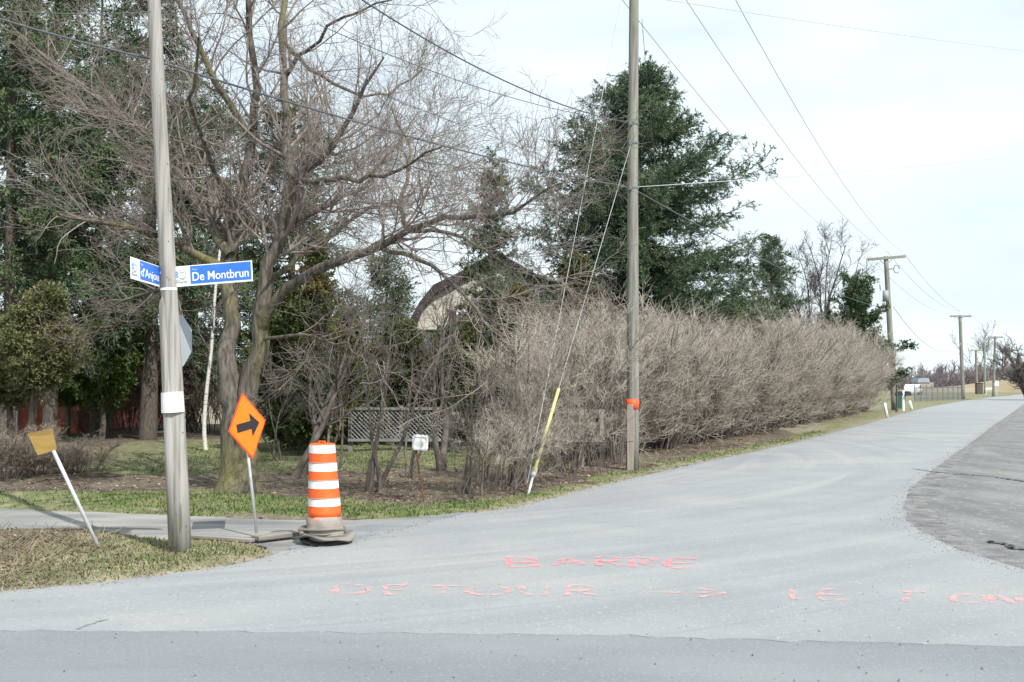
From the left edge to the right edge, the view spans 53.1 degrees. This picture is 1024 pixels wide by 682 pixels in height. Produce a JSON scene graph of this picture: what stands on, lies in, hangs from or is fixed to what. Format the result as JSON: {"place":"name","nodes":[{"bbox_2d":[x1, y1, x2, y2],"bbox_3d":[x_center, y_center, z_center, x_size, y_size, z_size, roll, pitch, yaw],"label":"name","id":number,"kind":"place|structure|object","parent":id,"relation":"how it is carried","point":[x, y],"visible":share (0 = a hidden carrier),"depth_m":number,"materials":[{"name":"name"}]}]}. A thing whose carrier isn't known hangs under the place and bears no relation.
{"place":"outdoors","nodes":[
{"label":"outdoors","id":0,"kind":"place"},
{"bbox_2d":[0,509,436,554],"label":"driveway","id":1,"kind":"structure","parent":0,"point":[149,525],"depth_m":12.04,"materials":[{"name":"asphalt"}]},
{"bbox_2d":[191,533,256,542],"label":"wooden beam","id":2,"kind":"structure","parent":1,"relation":"on","point":[223,537],"depth_m":10.65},
{"bbox_2d":[228,393,264,532],"bbox_3d":[-2.843,1.313,11.023,0.183,1.508,0.697,-1,-3,31],"label":"arrow sign","id":3,"kind":"object","parent":1,"relation":"on","point":[246,426],"visible":1,"depth_m":11.02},
{"bbox_2d":[251,530,299,540],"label":"wooden beam","id":4,"kind":"structure","parent":1,"relation":"on","point":[273,535],"depth_m":10.68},
{"bbox_2d":[289,512,474,549],"bbox_3d":[-1.392,2.121,11.387,1.087,0.012,3.798,-1,-3,29],"label":"driveway apron","id":5,"kind":"object","parent":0,"point":[363,531],"visible":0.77,"depth_m":11.76,"materials":[{"name":"asphalt"}]},
{"bbox_2d":[298,441,355,546],"bbox_3d":[-1.913,1.560,10.559,0.598,1.054,0.610,0,-2,0],"label":"traffic drum","id":6,"kind":"object","parent":5,"relation":"on","point":[324,526],"visible":1,"depth_m":10.46,"materials":[{"name":"orange plastic"},{"name":"white reflective sheeting"},{"name":"black rubber"}]},
{"bbox_2d":[410,255,553,355],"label":"white house","id":7,"kind":"structure","parent":0,"point":[432,293],"depth_m":38.07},
{"bbox_2d":[0,384,1022,591],"bbox_3d":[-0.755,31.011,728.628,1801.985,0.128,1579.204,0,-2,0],"label":"ground","id":8,"kind":"structure","parent":0,"point":[135,445],"depth_m":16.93,"materials":[{"name":"plant"}]},
{"bbox_2d":[0,309,55,460],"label":"cedar tree","id":9,"kind":"object","parent":8,"relation":"on","point":[9,400],"visible":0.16,"depth_m":20.74,"materials":[{"name":"green plant"}]},
{"bbox_2d":[0,418,66,480],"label":"bush","id":10,"kind":"object","parent":8,"relation":"on","point":[2,457],"visible":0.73,"depth_m":17.14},
{"bbox_2d":[0,278,95,465],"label":"cedar tree","id":11,"kind":"object","parent":8,"relation":"on","point":[31,364],"visible":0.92,"depth_m":19.76,"materials":[{"name":"green plant"}]},
{"bbox_2d":[0,424,99,477],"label":"bush","id":12,"kind":"object","parent":8,"relation":"on","point":[27,442],"visible":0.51,"depth_m":17.60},
{"bbox_2d":[27,428,100,546],"bbox_3d":[-4.214,1.472,9.704,0.711,1.295,0.179,1,-2,-12],"label":"leaning sign","id":13,"kind":"object","parent":8,"relation":"on","point":[43,441],"visible":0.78,"depth_m":9.62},
{"bbox_2d":[0,519,131,586],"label":"dead stalks","id":14,"kind":"object","parent":8,"relation":"on","point":[54,541],"visible":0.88,"depth_m":9.65,"materials":[{"name":"beige plant"}]},
{"bbox_2d":[39,315,92,437],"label":"cedar tree","id":15,"kind":"object","parent":8,"relation":"on","point":[67,402],"visible":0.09,"depth_m":29.83,"materials":[{"name":"green plant"}]},
{"bbox_2d":[0,0,133,441],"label":"pine tree","id":16,"kind":"object","parent":8,"relation":"on","point":[12,272],"visible":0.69,"depth_m":24.94,"materials":[{"name":"green plant"}]},
{"bbox_2d":[20,434,129,472],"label":"bush","id":17,"kind":"object","parent":8,"relation":"on","point":[101,456],"visible":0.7,"depth_m":18.30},
{"bbox_2d":[0,0,155,443],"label":"pine tree","id":18,"kind":"object","parent":8,"relation":"on","point":[50,400],"visible":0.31,"depth_m":26.93,"materials":[{"name":"green plant"}]},
{"bbox_2d":[16,332,161,432],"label":"red house","id":19,"kind":"structure","parent":8,"relation":"on","point":[22,416],"depth_m":32.94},
{"bbox_2d":[0,0,188,433],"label":"pine tree","id":20,"kind":"object","parent":8,"relation":"on","point":[101,37],"visible":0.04,"depth_m":32.82,"materials":[{"name":"green plant"}]},
{"bbox_2d":[61,366,140,436],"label":"tan bush","id":21,"kind":"object","parent":8,"relation":"on","point":[85,410],"visible":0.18,"depth_m":30.53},
{"bbox_2d":[60,305,143,439],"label":"cedar tree","id":22,"kind":"object","parent":8,"relation":"on","point":[99,390],"visible":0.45,"depth_m":28.57,"materials":[{"name":"green plant"}]},
{"bbox_2d":[113,353,160,429],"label":"tan bush","id":23,"kind":"object","parent":8,"relation":"on","point":[129,410],"visible":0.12,"depth_m":35.42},
{"bbox_2d":[2,0,283,439],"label":"pine tree","id":24,"kind":"object","parent":8,"relation":"on","point":[148,412],"visible":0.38,"depth_m":28.71,"materials":[{"name":"green plant"}]},
{"bbox_2d":[128,373,186,429],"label":"tan bush","id":25,"kind":"object","parent":8,"relation":"on","point":[138,398],"visible":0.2,"depth_m":33.99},
{"bbox_2d":[147,0,190,552],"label":"utility pole","id":26,"kind":"object","parent":8,"relation":"on","point":[176,472],"visible":1,"depth_m":9.63,"materials":[{"name":"grey wood"}]},
{"bbox_2d":[130,257,159,286],"bbox_3d":[-3.346,-0.626,9.375,0.020,0.196,0.706,-2,-3,2],"label":"street sign","id":27,"kind":"object","parent":26,"relation":"attached to","point":[144,271],"visible":1,"depth_m":9.32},
{"bbox_2d":[179,315,191,365],"bbox_3d":[-3.227,-0.004,9.872,0.025,0.500,0.499,-1,1,17],"label":"stop sign","id":28,"kind":"object","parent":26,"relation":"attached to","point":[186,338],"visible":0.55,"depth_m":10.01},
{"bbox_2d":[176,260,252,286],"bbox_3d":[-2.839,-0.630,9.648,0.831,0.196,0.021,-4,-3,9],"label":"street sign","id":29,"kind":"object","parent":26,"relation":"attached to","point":[215,273],"visible":1,"depth_m":9.64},
{"bbox_2d":[113,61,272,431],"bbox_3d":[-10.646,-3.104,34.824,6.450,12.318,6.304,-2,-3,36],"label":"pine tree","id":30,"kind":"object","parent":8,"relation":"on","point":[190,426],"visible":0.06,"depth_m":33.93,"materials":[{"name":"green plant"}]},
{"bbox_2d":[158,339,247,431],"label":"tan bush","id":31,"kind":"object","parent":8,"relation":"on","point":[198,399],"visible":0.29,"depth_m":33.39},
{"bbox_2d":[185,227,250,449],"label":"birch tree","id":32,"kind":"object","parent":8,"relation":"on","point":[209,356],"visible":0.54,"depth_m":24.51,"materials":[{"name":"white plant"}]},
{"bbox_2d":[206,348,308,460],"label":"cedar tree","id":33,"kind":"object","parent":8,"relation":"on","point":[287,399],"visible":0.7,"depth_m":20.91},
{"bbox_2d":[159,91,386,386],"bbox_3d":[-7.211,-2.536,32.059,6.916,10.960,7.064,0,-2,0],"label":"pine tree","id":34,"kind":"object","parent":8,"relation":"on","point":[245,334],"visible":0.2,"depth_m":31.92,"materials":[{"name":"green plant"}]},
{"bbox_2d":[240,287,334,450],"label":"cedar tree","id":35,"kind":"object","parent":8,"relation":"on","point":[282,353],"visible":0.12,"depth_m":24.05,"materials":[{"name":"green plant"}]},
{"bbox_2d":[265,225,374,452],"bbox_3d":[-4.247,-0.023,22.987,2.210,5.209,2.646,1,-3,-33],"label":"cedar tree","id":36,"kind":"object","parent":8,"relation":"on","point":[303,429],"visible":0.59,"depth_m":22.69,"materials":[{"name":"green plant"}]},
{"bbox_2d":[0,0,650,492],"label":"bare maple","id":37,"kind":"object","parent":8,"relation":"on","point":[234,474],"visible":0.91,"depth_m":14.71,"materials":[{"name":"brown plant"}]},
{"bbox_2d":[292,292,363,468],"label":"bare tree","id":38,"kind":"object","parent":8,"relation":"on","point":[331,426],"visible":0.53,"depth_m":19.39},
{"bbox_2d":[289,239,410,478],"bbox_3d":[-2.832,0.385,17.363,2.363,4.103,2.179,0,-2,0],"label":"bare tree","id":39,"kind":"object","parent":8,"relation":"on","point":[319,424],"visible":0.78,"depth_m":17.19,"materials":[{"name":"plant"}]},
{"bbox_2d":[323,302,381,444],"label":"cedar tree","id":40,"kind":"object","parent":8,"relation":"on","point":[352,342],"visible":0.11,"depth_m":26.83,"materials":[{"name":"green plant"}]},
{"bbox_2d":[358,244,422,368],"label":"pine tree","id":41,"kind":"object","parent":8,"relation":"on","point":[397,289],"visible":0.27,"depth_m":39.72,"materials":[{"name":"green plant"}]},
{"bbox_2d":[331,296,451,491],"bbox_3d":[-1.872,0.777,14.938,1.450,3.084,2.390,-1,-2,19],"label":"bare tree","id":42,"kind":"object","parent":8,"relation":"on","point":[373,463],"visible":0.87,"depth_m":15.15,"materials":[{"name":"plant"}]},
{"bbox_2d":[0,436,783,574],"bbox_3d":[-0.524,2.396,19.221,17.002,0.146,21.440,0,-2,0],"label":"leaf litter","id":43,"kind":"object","parent":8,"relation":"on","point":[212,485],"visible":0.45,"depth_m":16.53,"materials":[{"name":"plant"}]},
{"bbox_2d":[356,316,438,443],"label":"cedar tree","id":44,"kind":"object","parent":8,"relation":"on","point":[399,395],"visible":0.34,"depth_m":27.03,"materials":[{"name":"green plant"}]},
{"bbox_2d":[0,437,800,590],"bbox_3d":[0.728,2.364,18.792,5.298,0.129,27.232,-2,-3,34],"label":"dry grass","id":45,"kind":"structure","parent":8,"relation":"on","point":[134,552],"depth_m":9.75,"materials":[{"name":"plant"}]},
{"bbox_2d":[348,405,453,451],"bbox_3d":[-2.624,2.100,24.168,2.475,1.150,0.175,0,-2,0],"label":"lattice fence","id":46,"kind":"object","parent":8,"relation":"on","point":[351,438],"visible":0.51,"depth_m":24.13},
{"bbox_2d":[373,326,457,478],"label":"bare tree","id":47,"kind":"object","parent":8,"relation":"on","point":[412,463],"visible":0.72,"depth_m":17.63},
{"bbox_2d":[412,434,428,501],"bbox_3d":[-1.246,1.768,13.925,0.225,0.994,0.086,0,-2,0],"label":"plate marker","id":48,"kind":"object","parent":8,"relation":"on","point":[418,441],"visible":0.97,"depth_m":13.91,"materials":[{"name":"metal"}]},
{"bbox_2d":[397,270,483,471],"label":"bare tree","id":49,"kind":"object","parent":8,"relation":"on","point":[441,464],"visible":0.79,"depth_m":18.66,"materials":[{"name":"plant"}]},
{"bbox_2d":[400,314,502,446],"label":"cedar tree","id":50,"kind":"object","parent":8,"relation":"on","point":[472,333],"visible":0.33,"depth_m":25.50,"materials":[{"name":"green plant"}]},
{"bbox_2d":[433,302,518,495],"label":"bare tree","id":51,"kind":"object","parent":8,"relation":"on","point":[470,422],"visible":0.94,"depth_m":14.71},
{"bbox_2d":[439,144,540,435],"bbox_3d":[-0.355,-1.513,30.058,3.616,8.753,3.680,0,-2,0],"label":"spruce tree","id":52,"kind":"object","parent":8,"relation":"on","point":[488,267],"visible":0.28,"depth_m":29.89,"materials":[{"name":"green plant"}]},
{"bbox_2d":[436,389,566,489],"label":"shrub","id":53,"kind":"object","parent":8,"relation":"on","point":[512,424],"visible":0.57,"depth_m":15.80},
{"bbox_2d":[460,282,555,447],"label":"cedar tree","id":54,"kind":"object","parent":8,"relation":"on","point":[515,287],"visible":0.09,"depth_m":24.83,"materials":[{"name":"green plant"}]},
{"bbox_2d":[435,401,583,498],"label":"shrub","id":55,"kind":"object","parent":8,"relation":"on","point":[489,437],"visible":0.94,"depth_m":14.84,"materials":[{"name":"plant"}]},
{"bbox_2d":[442,285,593,485],"bbox_3d":[-0.002,0.677,16.766,3.032,3.418,1.643,-1,-3,32],"label":"bare tree","id":56,"kind":"object","parent":8,"relation":"on","point":[511,467],"visible":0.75,"depth_m":16.50,"materials":[{"name":"plant"}]},
{"bbox_2d":[456,312,610,481],"bbox_3d":[0.358,0.957,16.822,2.347,2.821,2.627,1,-3,-33],"label":"hedge shrub","id":57,"kind":"object","parent":8,"relation":"on","point":[536,385],"visible":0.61,"depth_m":16.67,"materials":[{"name":"plant"}]},
{"bbox_2d":[480,404,587,484],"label":"shrub","id":58,"kind":"object","parent":8,"relation":"on","point":[552,452],"visible":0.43,"depth_m":16.61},
{"bbox_2d":[513,400,621,473],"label":"shrub","id":59,"kind":"object","parent":8,"relation":"on","point":[590,425],"visible":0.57,"depth_m":17.95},
{"bbox_2d":[535,248,613,348],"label":"cedar tree","id":60,"kind":"object","parent":8,"relation":"on","point":[581,261],"visible":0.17,"depth_m":26.87,"materials":[{"name":"green plant"}]},
{"bbox_2d":[555,409,604,466],"bbox_3d":[1.304,1.896,19.535,0.945,1.186,0.110,0,-2,0],"label":"wooden rail","id":61,"kind":"object","parent":8,"relation":"on","point":[602,448],"visible":0.36,"depth_m":19.51,"materials":[{"name":"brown wood"}]},
{"bbox_2d":[498,288,665,473],"bbox_3d":[1.160,0.752,18.349,3.138,3.369,2.803,-1,-2,17],"label":"hedge shrub","id":62,"kind":"object","parent":8,"relation":"on","point":[602,372],"visible":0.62,"depth_m":18.19,"materials":[{"name":"plant"}]},
{"bbox_2d":[493,278,678,467],"bbox_3d":[1.693,0.595,20.133,3.576,3.839,3.194,1,-3,-23],"label":"hedge shrub","id":63,"kind":"object","parent":8,"relation":"on","point":[602,349],"visible":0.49,"depth_m":19.76,"materials":[{"name":"plant"}]},
{"bbox_2d":[499,274,682,465],"bbox_3d":[1.918,0.571,21.422,3.324,3.996,3.722,-1,-3,27],"label":"hedge shrub","id":64,"kind":"object","parent":8,"relation":"on","point":[624,399],"visible":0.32,"depth_m":20.64,"materials":[{"name":"plant"}]},
{"bbox_2d":[508,288,675,454],"bbox_3d":[1.687,0.715,22.650,3.871,3.839,3.886,-1,-2,16],"label":"hedge shrub","id":65,"kind":"object","parent":8,"relation":"on","point":[592,353],"visible":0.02,"depth_m":22.45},
{"bbox_2d":[185,354,1023,393],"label":"woods","id":66,"kind":"object","parent":8,"relation":"on","point":[939,377],"visible":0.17,"depth_m":197.05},
{"bbox_2d":[523,302,699,461],"bbox_3d":[2.055,0.834,21.684,3.638,3.470,3.625,0,-2,1],"label":"hedge shrub","id":67,"kind":"object","parent":8,"relation":"on","point":[619,407],"visible":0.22,"depth_m":21.13,"materials":[{"name":"plant"}]},
{"bbox_2d":[626,0,638,470],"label":"utility pole","id":68,"kind":"object","parent":8,"relation":"on","point":[632,439],"visible":0.88,"depth_m":19.10,"materials":[{"name":"grey wood"}]},
{"bbox_2d":[0,18,148,58],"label":"overhead wire","id":69,"kind":"object","parent":68,"relation":"attached to","point":[57,35],"visible":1,"depth_m":9.44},
{"bbox_2d":[148,57,628,186],"bbox_3d":[-0.678,-2.820,14.570,0.022,0.499,10.760,-1,-3,32],"label":"overhead wire","id":70,"kind":"object","parent":68,"relation":"attached to","point":[205,76],"visible":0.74,"depth_m":12.00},
{"bbox_2d":[165,12,625,187],"bbox_3d":[-0.537,-2.996,14.527,0.007,0.138,11.065,-1,-3,30],"label":"overhead wire","id":71,"kind":"object","parent":68,"relation":"attached to","point":[344,80],"visible":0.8,"depth_m":11.75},
{"bbox_2d":[362,0,628,122],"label":"overhead wire","id":72,"kind":"object","parent":68,"relation":"attached to","point":[474,65],"visible":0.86,"depth_m":14.92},
{"bbox_2d":[527,0,620,482],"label":"guy wire","id":73,"kind":"object","parent":68,"relation":"attached to","point":[574,239],"visible":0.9,"depth_m":16.64,"materials":[{"name":"metal"}]},
{"bbox_2d":[527,144,630,493],"bbox_3d":[1.217,-0.695,16.951,0.080,6.176,4.635,-1,-3,26],"label":"guy wire","id":74,"kind":"object","parent":68,"relation":"attached to","point":[534,469],"visible":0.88,"depth_m":15.54,"materials":[{"name":"metal"}]},
{"bbox_2d":[565,307,706,448],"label":"hedge shrub","id":75,"kind":"object","parent":8,"relation":"on","point":[672,375],"visible":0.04,"depth_m":24.38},
{"bbox_2d":[548,276,739,455],"bbox_3d":[2.783,0.572,23.457,4.056,4.151,4.166,-1,-3,32],"label":"hedge shrub","id":76,"kind":"object","parent":8,"relation":"on","point":[660,404],"visible":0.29,"depth_m":23.06,"materials":[{"name":"plant"}]},
{"bbox_2d":[488,50,801,340],"bbox_3d":[3.804,-3.207,33.046,9.774,12.381,10.024,0,-2,0],"label":"spruce tree","id":77,"kind":"object","parent":8,"relation":"on","point":[672,274],"visible":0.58,"depth_m":31.84,"materials":[{"name":"green plant"}]},
{"bbox_2d":[609,302,756,449],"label":"hedge shrub","id":78,"kind":"object","parent":8,"relation":"on","point":[676,434],"visible":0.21,"depth_m":25.00,"materials":[{"name":"plant"}]},
{"bbox_2d":[617,293,762,446],"bbox_3d":[3.902,0.767,26.460,4.101,4.051,4.085,1,-3,-33],"label":"hedge shrub","id":79,"kind":"object","parent":8,"relation":"on","point":[704,410],"visible":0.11,"depth_m":26.02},
{"bbox_2d":[672,316,762,441],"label":"hedge shrub","id":80,"kind":"object","parent":8,"relation":"on","point":[719,371],"visible":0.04,"depth_m":28.39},
{"bbox_2d":[661,300,782,444],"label":"hedge shrub","id":81,"kind":"object","parent":8,"relation":"on","point":[725,395],"visible":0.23,"depth_m":27.08,"materials":[{"name":"plant"}]},
{"bbox_2d":[680,316,802,439],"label":"hedge shrub","id":82,"kind":"object","parent":8,"relation":"on","point":[739,415],"visible":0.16,"depth_m":28.95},
{"bbox_2d":[675,302,807,436],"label":"hedge shrub","id":83,"kind":"object","parent":8,"relation":"on","point":[760,357],"visible":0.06,"depth_m":29.81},
{"bbox_2d":[713,303,817,433],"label":"hedge shrub","id":84,"kind":"object","parent":8,"relation":"on","point":[782,326],"visible":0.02,"depth_m":32.89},
{"bbox_2d":[698,288,834,436],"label":"hedge shrub","id":85,"kind":"object","parent":8,"relation":"on","point":[764,402],"visible":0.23,"depth_m":31.05,"materials":[{"name":"plant"}]},
{"bbox_2d":[703,294,831,428],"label":"hedge shrub","id":86,"kind":"object","parent":8,"relation":"on","point":[799,355],"visible":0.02,"depth_m":35.53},
{"bbox_2d":[747,234,812,327],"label":"spruce tree","id":87,"kind":"object","parent":8,"relation":"on","point":[769,268],"visible":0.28,"depth_m":51.98,"materials":[{"name":"green plant"}]},
{"bbox_2d":[724,302,856,431],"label":"hedge shrub","id":88,"kind":"object","parent":8,"relation":"on","point":[780,422],"visible":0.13,"depth_m":33.53,"materials":[{"name":"plant"}]},
{"bbox_2d":[744,304,869,427],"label":"hedge shrub","id":89,"kind":"object","parent":8,"relation":"on","point":[818,393],"visible":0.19,"depth_m":36.27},
{"bbox_2d":[737,219,880,333],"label":"bare tree","id":90,"kind":"object","parent":8,"relation":"on","point":[815,278],"visible":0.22,"depth_m":61.92,"materials":[{"name":"plant"}]},
{"bbox_2d":[757,307,873,422],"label":"hedge shrub","id":91,"kind":"object","parent":8,"relation":"on","point":[834,387],"visible":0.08,"depth_m":40.45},
{"bbox_2d":[783,327,866,424],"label":"hedge shrub","id":92,"kind":"object","parent":8,"relation":"on","point":[813,396],"visible":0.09,"depth_m":39.02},
{"bbox_2d":[787,311,871,420],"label":"hedge shrub","id":93,"kind":"object","parent":8,"relation":"on","point":[829,326],"visible":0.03,"depth_m":43.44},
{"bbox_2d":[806,311,877,422],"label":"hedge shrub","id":94,"kind":"object","parent":8,"relation":"on","point":[837,394],"visible":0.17,"depth_m":41.89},
{"bbox_2d":[812,334,882,419],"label":"hedge shrub","id":95,"kind":"object","parent":8,"relation":"on","point":[843,397],"visible":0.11,"depth_m":44.46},
{"bbox_2d":[819,267,894,411],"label":"pine tree","id":96,"kind":"object","parent":8,"relation":"on","point":[856,286],"visible":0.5,"depth_m":55.47,"materials":[{"name":"green plant"}]},
{"bbox_2d":[818,319,896,415],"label":"hedge shrub","id":97,"kind":"object","parent":8,"relation":"on","point":[866,354],"visible":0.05,"depth_m":48.69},
{"bbox_2d":[823,320,905,417],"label":"hedge shrub","id":98,"kind":"object","parent":8,"relation":"on","point":[855,398],"visible":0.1,"depth_m":47.00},
{"bbox_2d":[839,334,904,415],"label":"hedge shrub","id":99,"kind":"object","parent":8,"relation":"on","point":[890,354],"visible":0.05,"depth_m":49.72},
{"bbox_2d":[861,345,905,411],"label":"hedge shrub","id":100,"kind":"object","parent":8,"relation":"on","point":[871,402],"visible":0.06,"depth_m":55.22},
{"bbox_2d":[867,249,905,409],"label":"utility pole","id":101,"kind":"object","parent":8,"relation":"on","point":[886,292],"visible":0.79,"depth_m":60.02,"materials":[{"name":"grey wood"}]},
{"bbox_2d":[883,336,919,411],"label":"spruce tree","id":102,"kind":"object","parent":8,"relation":"on","point":[902,347],"visible":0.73,"depth_m":55.82,"materials":[{"name":"green plant"}]},
{"bbox_2d":[914,384,962,401],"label":"iron fence","id":103,"kind":"object","parent":8,"relation":"on","point":[920,393],"visible":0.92,"depth_m":88.75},
{"bbox_2d":[950,311,970,398],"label":"utility pole","id":104,"kind":"object","parent":8,"relation":"on","point":[960,318],"visible":0.95,"depth_m":97.94,"materials":[{"name":"grey wood"}]},
{"bbox_2d":[986,333,1023,394],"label":"bare tree","id":105,"kind":"object","parent":8,"relation":"on","point":[1018,376],"visible":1,"depth_m":94.37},
{"bbox_2d":[0,394,1023,646],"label":"side road","id":106,"kind":"structure","parent":0,"point":[760,534],"depth_m":8.84,"materials":[{"name":"asphalt"}]},
{"bbox_2d":[0,422,1022,593],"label":"gravel crumbs","id":107,"kind":"object","parent":106,"relation":"on","point":[2,590],"visible":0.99,"depth_m":12.87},
{"bbox_2d":[0,630,1023,681],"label":"road","id":108,"kind":"structure","parent":0,"point":[108,656],"depth_m":6.12,"materials":[{"name":"asphalt"}]},
{"bbox_2d":[0,0,1023,379],"label":"sky","id":109,"kind":"structure","parent":0,"point":[872,100],"materials":[{"name":"white"}]},
{"bbox_2d":[898,378,1021,391],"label":"field bank","id":110,"kind":"structure","parent":0,"point":[1004,386],"depth_m":172.59,"materials":[{"name":"beige plant"}]},
{"bbox_2d":[901,404,1023,568],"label":"road rim","id":111,"kind":"object","parent":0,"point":[944,531],"visible":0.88,"depth_m":12.64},
{"bbox_2d":[924,410,1023,556],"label":"gravel lot","id":112,"kind":"structure","parent":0,"point":[979,506],"depth_m":15.31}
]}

